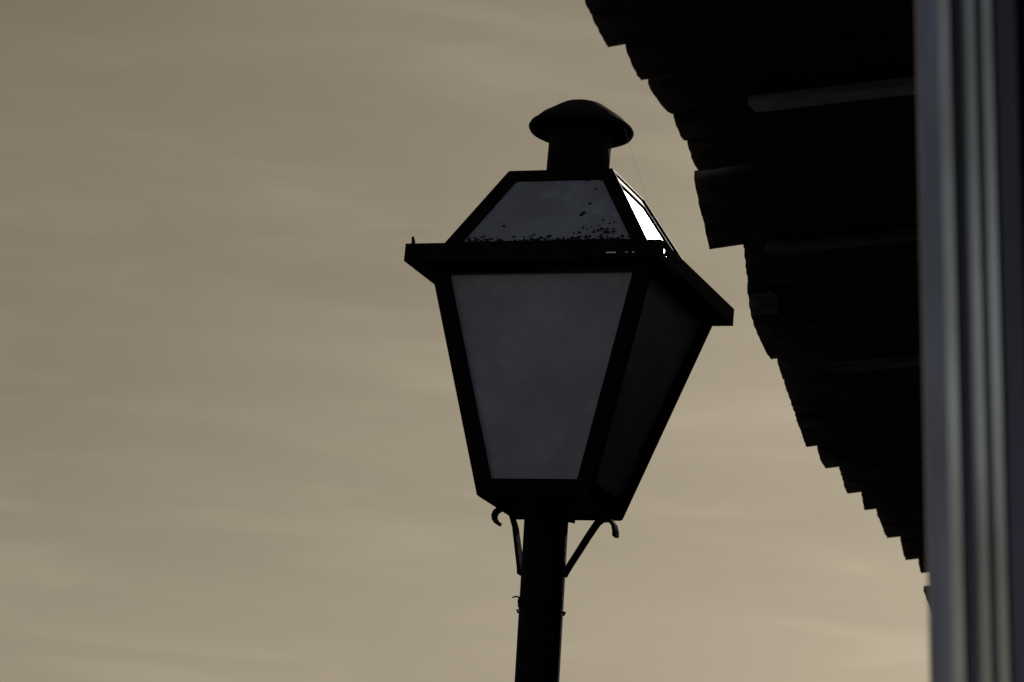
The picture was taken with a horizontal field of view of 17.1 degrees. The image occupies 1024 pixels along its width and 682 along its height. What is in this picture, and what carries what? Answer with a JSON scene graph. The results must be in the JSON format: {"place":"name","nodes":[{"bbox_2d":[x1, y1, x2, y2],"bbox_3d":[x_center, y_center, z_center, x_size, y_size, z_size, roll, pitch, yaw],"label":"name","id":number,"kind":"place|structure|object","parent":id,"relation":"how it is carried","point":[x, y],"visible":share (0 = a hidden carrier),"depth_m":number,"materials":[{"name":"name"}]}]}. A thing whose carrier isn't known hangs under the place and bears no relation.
{"place":"outdoors","nodes":[
{"label":"outdoors","id":0,"kind":"place"},
{"bbox_2d":[0,0,929,681],"label":"sky","id":1,"kind":"structure","parent":0,"point":[233,446],"materials":[{"name":"beige"}]},
{"label":"ground","id":2,"kind":"structure","parent":0,"visible":0},
{"bbox_2d":[404,99,733,681],"bbox_3d":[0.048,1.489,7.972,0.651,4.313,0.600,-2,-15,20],"label":"street lamp","id":3,"kind":"object","parent":2,"relation":"on","point":[584,307],"visible":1,"depth_m":8.19,"materials":[{"name":"black metal"}]},
{"bbox_2d":[585,0,927,600],"bbox_3d":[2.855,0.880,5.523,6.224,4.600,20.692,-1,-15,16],"label":"roof","id":4,"kind":"structure","parent":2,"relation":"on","point":[796,122],"depth_m":7.44,"materials":[{"name":"ceramic"}]},
{"bbox_3d":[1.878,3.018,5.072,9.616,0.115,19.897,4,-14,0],"label":"pavement","id":5,"kind":"structure","parent":0,"visible":0},
{"bbox_2d":[915,0,1023,681],"bbox_3d":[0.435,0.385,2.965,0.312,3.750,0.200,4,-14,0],"label":"porch post","id":6,"kind":"object","parent":5,"relation":"on","point":[970,77],"visible":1,"depth_m":3.09,"materials":[{"name":"grey paint"}]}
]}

